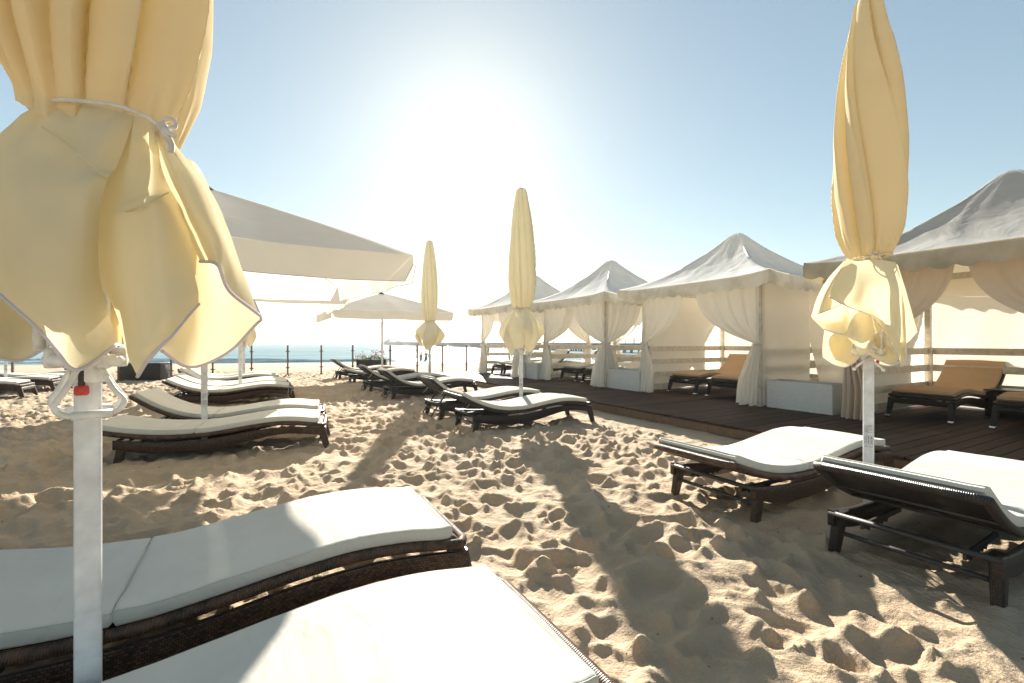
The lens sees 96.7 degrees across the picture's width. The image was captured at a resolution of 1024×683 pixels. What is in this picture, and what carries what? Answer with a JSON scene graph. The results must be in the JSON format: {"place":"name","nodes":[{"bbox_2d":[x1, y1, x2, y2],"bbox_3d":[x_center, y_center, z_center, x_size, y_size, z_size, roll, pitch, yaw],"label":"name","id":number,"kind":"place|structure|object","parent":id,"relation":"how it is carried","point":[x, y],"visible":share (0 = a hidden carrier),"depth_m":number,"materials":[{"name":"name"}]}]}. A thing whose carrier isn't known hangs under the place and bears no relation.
{"place":"outdoors","nodes":[
{"label":"outdoors","id":0,"kind":"place"},
{"bbox_2d":[0,342,640,364],"bbox_3d":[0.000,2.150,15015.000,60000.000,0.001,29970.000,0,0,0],"label":"sea","id":1,"kind":"structure","parent":0,"point":[306,350],"depth_m":97.85,"materials":[{"name":"liquid"}]},
{"bbox_2d":[0,358,512,363],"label":"shore waves","id":2,"kind":"object","parent":1,"relation":"on","point":[247,360],"visible":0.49,"depth_m":49.66,"materials":[{"name":"liquid"}]},
{"bbox_2d":[385,331,403,344],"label":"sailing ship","id":3,"kind":"object","parent":1,"relation":"on","point":[387,340],"visible":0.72,"depth_m":299.70,"materials":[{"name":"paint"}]},
{"bbox_2d":[383,332,641,352],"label":"pier","id":4,"kind":"structure","parent":1,"relation":"in","point":[469,344],"depth_m":154.84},
{"bbox_2d":[0,360,1023,682],"bbox_3d":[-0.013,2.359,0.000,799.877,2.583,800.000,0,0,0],"label":"sand","id":5,"kind":"structure","parent":0,"point":[648,554],"depth_m":2.81,"materials":[{"name":"beige sand"}]},
{"bbox_2d":[4,361,7,376],"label":"folded umbrella","id":6,"kind":"object","parent":5,"relation":"on","point":[5,368],"visible":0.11,"depth_m":11.08,"materials":[{"name":"white metal"}]},
{"bbox_2d":[11,362,13,372],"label":"fence post","id":7,"kind":"object","parent":5,"relation":"on","point":[12,367],"visible":0.04,"depth_m":11.98,"materials":[{"name":"brown metal"}]},
{"bbox_2d":[0,379,37,397],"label":"sun lounger","id":8,"kind":"object","parent":5,"relation":"on","point":[19,386],"visible":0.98,"depth_m":9.15,"materials":[{"name":"white fabric"}]},
{"bbox_2d":[2,375,61,390],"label":"sun lounger","id":9,"kind":"object","parent":5,"relation":"on","point":[51,381],"visible":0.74,"depth_m":10.37,"materials":[{"name":"white fabric"}]},
{"bbox_2d":[0,370,65,376],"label":"sun lounger","id":10,"kind":"object","parent":5,"relation":"on","point":[14,374],"visible":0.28,"depth_m":11.86,"materials":[{"name":"white fabric"}]},
{"bbox_2d":[0,373,72,388],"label":"sun lounger","id":11,"kind":"object","parent":5,"relation":"on","point":[59,374],"visible":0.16,"depth_m":11.15,"materials":[{"name":"white fabric"}]},
{"bbox_2d":[116,346,121,380],"bbox_3d":[-11.284,0.653,13.054,0.420,1.046,0.100,0,0,-29],"label":"fence post","id":12,"kind":"object","parent":5,"relation":"on","point":[118,371],"visible":0.45,"depth_m":13.03,"materials":[{"name":"wood"}]},
{"bbox_2d":[0,0,262,682],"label":"folded umbrella","id":13,"kind":"object","parent":5,"relation":"on","point":[114,232],"visible":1,"depth_m":1.03,"materials":[{"name":"yellow fabric"}]},
{"bbox_2d":[120,362,169,380],"bbox_3d":[-10.950,0.895,13.600,1.190,0.530,0.530,0,0,-4],"label":"storage box","id":14,"kind":"object","parent":5,"relation":"on","point":[153,371],"visible":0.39,"depth_m":13.37,"materials":[{"name":"black wicker"}]},
{"bbox_2d":[169,359,173,375],"bbox_3d":[-10.218,0.653,13.650,0.420,1.046,0.100,0,0,-29],"label":"fence post","id":15,"kind":"object","parent":5,"relation":"on","point":[170,370],"visible":0.36,"depth_m":13.62,"materials":[{"name":"brown metal"}]},
{"bbox_2d":[102,408,329,463],"bbox_3d":[-3.080,0.989,4.889,2.129,0.439,0.692,0,0,-21],"label":"sun lounger","id":16,"kind":"object","parent":5,"relation":"on","point":[166,436],"visible":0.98,"depth_m":4.62,"materials":[{"name":"white fabric"}]},
{"bbox_2d":[177,367,278,380],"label":"sun lounger","id":17,"kind":"object","parent":5,"relation":"on","point":[244,376],"visible":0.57,"depth_m":10.83,"materials":[{"name":"white fabric"}]},
{"bbox_2d":[161,376,294,402],"bbox_3d":[-5.203,0.924,8.534,2.103,0.564,0.706,0,0,-26],"label":"sun lounger","id":18,"kind":"object","parent":5,"relation":"on","point":[191,393],"visible":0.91,"depth_m":8.29,"materials":[{"name":"white fabric"}]},
{"bbox_2d":[128,388,328,440],"bbox_3d":[-3.420,0.884,5.727,2.085,0.623,0.692,0,0,-21],"label":"sun lounger","id":19,"kind":"object","parent":5,"relation":"on","point":[162,402],"visible":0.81,"depth_m":5.48,"materials":[{"name":"white fabric"}]},
{"bbox_2d":[170,372,290,396],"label":"sun lounger","id":20,"kind":"object","parent":5,"relation":"on","point":[185,377],"visible":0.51,"depth_m":9.08,"materials":[{"name":"white fabric"}]},
{"bbox_2d":[178,368,288,382],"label":"sun lounger","id":21,"kind":"object","parent":5,"relation":"on","point":[190,372],"visible":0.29,"depth_m":9.72,"materials":[{"name":"white fabric"}]},
{"bbox_2d":[192,368,276,375],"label":"sun lounger","id":22,"kind":"object","parent":5,"relation":"on","point":[212,374],"visible":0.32,"depth_m":11.90,"materials":[{"name":"white fabric"}]},
{"bbox_2d":[0,486,471,682],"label":"sun lounger","id":23,"kind":"object","parent":5,"relation":"on","point":[155,583],"visible":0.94,"depth_m":1.67,"materials":[{"name":"white fabric"}]},
{"bbox_2d":[242,328,256,373],"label":"folded umbrella","id":24,"kind":"object","parent":5,"relation":"on","point":[250,338],"visible":0.2,"depth_m":11.60,"materials":[{"name":"yellow fabric"}]},
{"bbox_2d":[249,346,253,370],"bbox_3d":[-8.395,0.653,14.668,0.420,1.046,0.100,0,0,-29],"label":"fence post","id":25,"kind":"object","parent":5,"relation":"on","point":[251,351],"visible":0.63,"depth_m":14.65,"materials":[{"name":"wood"}]},
{"bbox_2d":[286,345,293,375],"bbox_3d":[-7.481,0.653,15.179,0.420,1.046,0.100,0,0,-29],"label":"fence post","id":26,"kind":"object","parent":5,"relation":"on","point":[287,351],"visible":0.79,"depth_m":15.15,"materials":[{"name":"brown metal"}]},
{"bbox_2d":[238,281,349,399],"bbox_3d":[-5.347,-0.215,8.950,3.631,3.030,3.631,0,0,-29],"label":"open parasol","id":27,"kind":"object","parent":5,"relation":"on","point":[289,306],"visible":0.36,"depth_m":10.72,"materials":[{"name":"white fabric"}]},
{"bbox_2d":[201,186,415,438],"bbox_3d":[-3.425,-0.215,5.066,3.633,3.030,3.629,0,1,-33],"label":"open parasol","id":28,"kind":"object","parent":5,"relation":"on","point":[284,255],"visible":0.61,"depth_m":4.36,"materials":[{"name":"white fabric"}]},
{"bbox_2d":[319,345,327,374],"bbox_3d":[-6.574,0.653,15.686,0.420,1.046,0.100,0,0,-29],"label":"fence post","id":29,"kind":"object","parent":5,"relation":"on","point":[320,366],"visible":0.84,"depth_m":15.67,"materials":[{"name":"brown metal"}]},
{"bbox_2d":[351,345,354,367],"bbox_3d":[-5.669,0.653,16.192,0.420,1.046,0.100,0,0,-29],"label":"fence post","id":30,"kind":"object","parent":5,"relation":"on","point":[352,350],"visible":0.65,"depth_m":16.17,"materials":[{"name":"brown metal"}]},
{"bbox_2d":[100,564,614,682],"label":"sun lounger","id":31,"kind":"object","parent":5,"relation":"on","point":[481,623],"visible":1,"depth_m":1.19,"materials":[{"name":"white fabric"}]},
{"bbox_2d":[330,358,395,378],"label":"sun lounger","id":32,"kind":"object","parent":5,"relation":"on","point":[340,364],"visible":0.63,"depth_m":14.26,"materials":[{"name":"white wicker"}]},
{"bbox_2d":[352,349,389,367],"bbox_3d":[-4.951,0.710,16.114,1.281,0.880,0.729,0,0,-6],"label":"flower planter","id":33,"kind":"object","parent":5,"relation":"on","point":[367,361],"visible":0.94,"depth_m":15.95,"materials":[{"name":"black wicker"}]},
{"bbox_2d":[341,368,416,382],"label":"sun lounger","id":34,"kind":"object","parent":5,"relation":"on","point":[356,374],"visible":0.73,"depth_m":13.06,"materials":[{"name":"white wicker"}]},
{"bbox_2d":[316,292,453,367],"bbox_3d":[-4.090,-0.125,14.325,3.548,2.850,3.552,0,0,-29],"label":"open parasol","id":35,"kind":"object","parent":5,"relation":"on","point":[381,308],"visible":0.81,"depth_m":13.26,"materials":[{"name":"white fabric"}]},
{"bbox_2d":[388,345,391,365],"bbox_3d":[-4.322,0.653,16.143,0.420,1.046,0.100,0,0,-29],"label":"fence post","id":36,"kind":"object","parent":5,"relation":"on","point":[389,350],"visible":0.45,"depth_m":16.12,"materials":[{"name":"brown metal"}]},
{"bbox_2d":[357,364,443,391],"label":"sun lounger","id":37,"kind":"object","parent":5,"relation":"on","point":[386,381],"visible":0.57,"depth_m":10.75,"materials":[{"name":"black wicker"}]},
{"bbox_2d":[415,345,418,371],"bbox_3d":[-3.463,0.653,16.623,0.420,1.046,0.100,0,0,-29],"label":"fence post","id":38,"kind":"object","parent":5,"relation":"on","point":[416,350],"visible":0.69,"depth_m":16.60,"materials":[{"name":"brown metal"}]},
{"bbox_2d":[376,368,477,399],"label":"sun lounger","id":39,"kind":"object","parent":5,"relation":"on","point":[415,388],"visible":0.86,"depth_m":9.43,"materials":[{"name":"white fabric"}]},
{"bbox_2d":[415,240,444,375],"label":"folded umbrella","id":40,"kind":"object","parent":5,"relation":"on","point":[429,333],"visible":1,"depth_m":10.69,"materials":[{"name":"yellow fabric"}]},
{"bbox_2d":[441,345,443,371],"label":"fence post","id":41,"kind":"object","parent":5,"relation":"on","point":[442,350],"visible":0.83,"depth_m":17.07,"materials":[{"name":"brown metal"}]},
{"bbox_2d":[465,345,467,370],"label":"fence post","id":42,"kind":"object","parent":5,"relation":"on","point":[466,350],"visible":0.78,"depth_m":17.55,"materials":[{"name":"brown metal"}]},
{"bbox_2d":[416,374,546,419],"bbox_3d":[-0.468,0.859,7.437,2.066,0.678,0.706,0,0,-29],"label":"sun lounger","id":43,"kind":"object","parent":5,"relation":"on","point":[435,384],"visible":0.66,"depth_m":7.21,"materials":[{"name":"white fabric"}]},
{"bbox_2d":[0,412,1023,682],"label":"sand debris","id":44,"kind":"object","parent":5,"relation":"in","point":[706,604],"visible":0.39,"depth_m":1.99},
{"bbox_2d":[443,388,594,432],"bbox_3d":[0.126,0.921,6.419,2.103,0.564,0.692,0,0,-27],"label":"sun lounger","id":45,"kind":"object","parent":5,"relation":"on","point":[494,412],"visible":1,"depth_m":6.19,"materials":[{"name":"white fabric"}]},
{"bbox_2d":[499,188,544,414],"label":"folded umbrella","id":46,"kind":"object","parent":5,"relation":"on","point":[521,328],"visible":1,"depth_m":6.99,"materials":[{"name":"yellow fabric"}]},
{"bbox_2d":[431,370,1023,468],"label":"boardwalk","id":47,"kind":"structure","parent":5,"relation":"on","point":[909,434],"depth_m":6.04,"materials":[{"name":"brown wood"}]},
{"bbox_2d":[490,360,540,374],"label":"sun lounger","id":48,"kind":"object","parent":47,"relation":"on","point":[499,364],"visible":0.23,"depth_m":14.19,"materials":[{"name":"black wicker"}]},
{"bbox_2d":[468,275,591,377],"bbox_3d":[0.689,-0.536,14.243,3.176,3.092,3.181,0,0,-29],"label":"cabana tent","id":49,"kind":"object","parent":47,"relation":"on","point":[493,315],"visible":0.44,"depth_m":13.87,"materials":[{"name":"white fabric"}]},
{"bbox_2d":[525,362,540,379],"bbox_3d":[0.649,0.800,12.449,0.362,0.420,0.720,0,0,-29],"label":"storage box","id":50,"kind":"object","parent":47,"relation":"on","point":[532,370],"visible":0.67,"depth_m":12.25,"materials":[{"name":"white plastic"}]},
{"bbox_2d":[502,349,569,374],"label":"sun lounger","id":51,"kind":"object","parent":47,"relation":"on","point":[508,365],"visible":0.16,"depth_m":13.91,"materials":[{"name":"beige fabric"}]},
{"bbox_2d":[529,260,647,386],"bbox_3d":[2.533,-0.536,11.667,3.181,3.092,3.178,0,0,-29],"label":"cabana tent","id":52,"kind":"object","parent":47,"relation":"on","point":[606,318],"visible":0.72,"depth_m":10.77,"materials":[{"name":"white fabric"}]},
{"bbox_2d":[559,362,629,381],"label":"sun lounger","id":53,"kind":"object","parent":47,"relation":"on","point":[576,369],"visible":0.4,"depth_m":11.74,"materials":[{"name":"black wicker"}]},
{"bbox_2d":[580,351,640,382],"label":"sun lounger","id":54,"kind":"object","parent":47,"relation":"on","point":[633,364],"visible":0.19,"depth_m":11.29,"materials":[{"name":"beige fabric"}]},
{"bbox_2d":[608,368,641,391],"bbox_3d":[2.483,0.800,9.659,0.363,0.420,0.980,0,0,-29],"label":"storage box","id":55,"kind":"object","parent":47,"relation":"on","point":[624,378],"visible":0.71,"depth_m":9.55,"materials":[{"name":"white plastic"}]},
{"bbox_2d":[666,354,747,394],"bbox_3d":[4.157,0.645,9.334,2.046,0.750,0.691,0,0,-29],"label":"sun lounger","id":56,"kind":"object","parent":47,"relation":"on","point":[733,364],"visible":0.65,"depth_m":9.12,"materials":[{"name":"beige fabric"}]},
{"bbox_2d":[705,373,739,396],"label":"sun lounger","id":57,"kind":"object","parent":47,"relation":"on","point":[728,379],"visible":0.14,"depth_m":8.19,"materials":[{"name":"black wicker"}]},
{"bbox_2d":[617,233,843,406],"bbox_3d":[4.337,-0.536,8.748,3.221,3.092,3.216,0,0,-29],"label":"cabana tent","id":58,"kind":"object","parent":47,"relation":"on","point":[717,305],"visible":0.88,"depth_m":7.85,"materials":[{"name":"white fabric"}]},
{"bbox_2d":[767,379,842,414],"bbox_3d":[4.320,0.800,6.722,0.362,0.420,0.920,0,0,-29],"label":"white storage box","id":59,"kind":"object","parent":47,"relation":"on","point":[812,396],"visible":0.85,"depth_m":6.55,"materials":[{"name":"white plastic"}]},
{"bbox_2d":[803,169,1023,419],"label":"cabana tent","id":60,"kind":"object","parent":47,"relation":"on","point":[960,264],"visible":0.58,"depth_m":5.75,"materials":[{"name":"white fabric"}]},
{"bbox_2d":[884,360,1005,424],"bbox_3d":[6.055,0.645,6.306,2.046,0.750,0.691,0,0,-29],"label":"sun lounger","id":61,"kind":"object","parent":47,"relation":"on","point":[955,385],"visible":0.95,"depth_m":6.12,"materials":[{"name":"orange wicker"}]},
{"bbox_2d":[983,388,1023,419],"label":"side table","id":62,"kind":"object","parent":47,"relation":"on","point":[992,394],"visible":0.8,"depth_m":6.06,"materials":[{"name":"black wicker"}]},
{"bbox_2d":[989,391,1023,429],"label":"sun lounger","id":63,"kind":"object","parent":47,"relation":"on","point":[1010,402],"visible":1,"depth_m":5.21,"materials":[{"name":"black wicker"}]},
{"bbox_2d":[653,426,893,522],"bbox_3d":[2.104,0.945,3.558,2.121,0.488,0.692,0,0,-29],"label":"sun lounger","id":64,"kind":"object","parent":5,"relation":"on","point":[777,455],"visible":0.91,"depth_m":3.27,"materials":[{"name":"white fabric"}]},
{"bbox_2d":[811,0,917,502],"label":"folded umbrella","id":65,"kind":"object","parent":5,"relation":"on","point":[869,192],"visible":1,"depth_m":3.04,"materials":[{"name":"yellow fabric"}]},
{"bbox_2d":[813,450,1023,607],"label":"sun lounger","id":66,"kind":"object","parent":5,"relation":"on","point":[981,491],"visible":1,"depth_m":2.27,"materials":[{"name":"black wicker"}]},
{"bbox_2d":[0,0,1023,341],"label":"sky","id":67,"kind":"structure","parent":0,"point":[642,136],"materials":[{"name":"blue"}]},
{"bbox_2d":[564,350,596,361],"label":"sun lounger","id":68,"kind":"object","parent":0,"point":[593,351],"visible":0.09,"depth_m":19.33,"materials":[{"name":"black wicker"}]}
]}

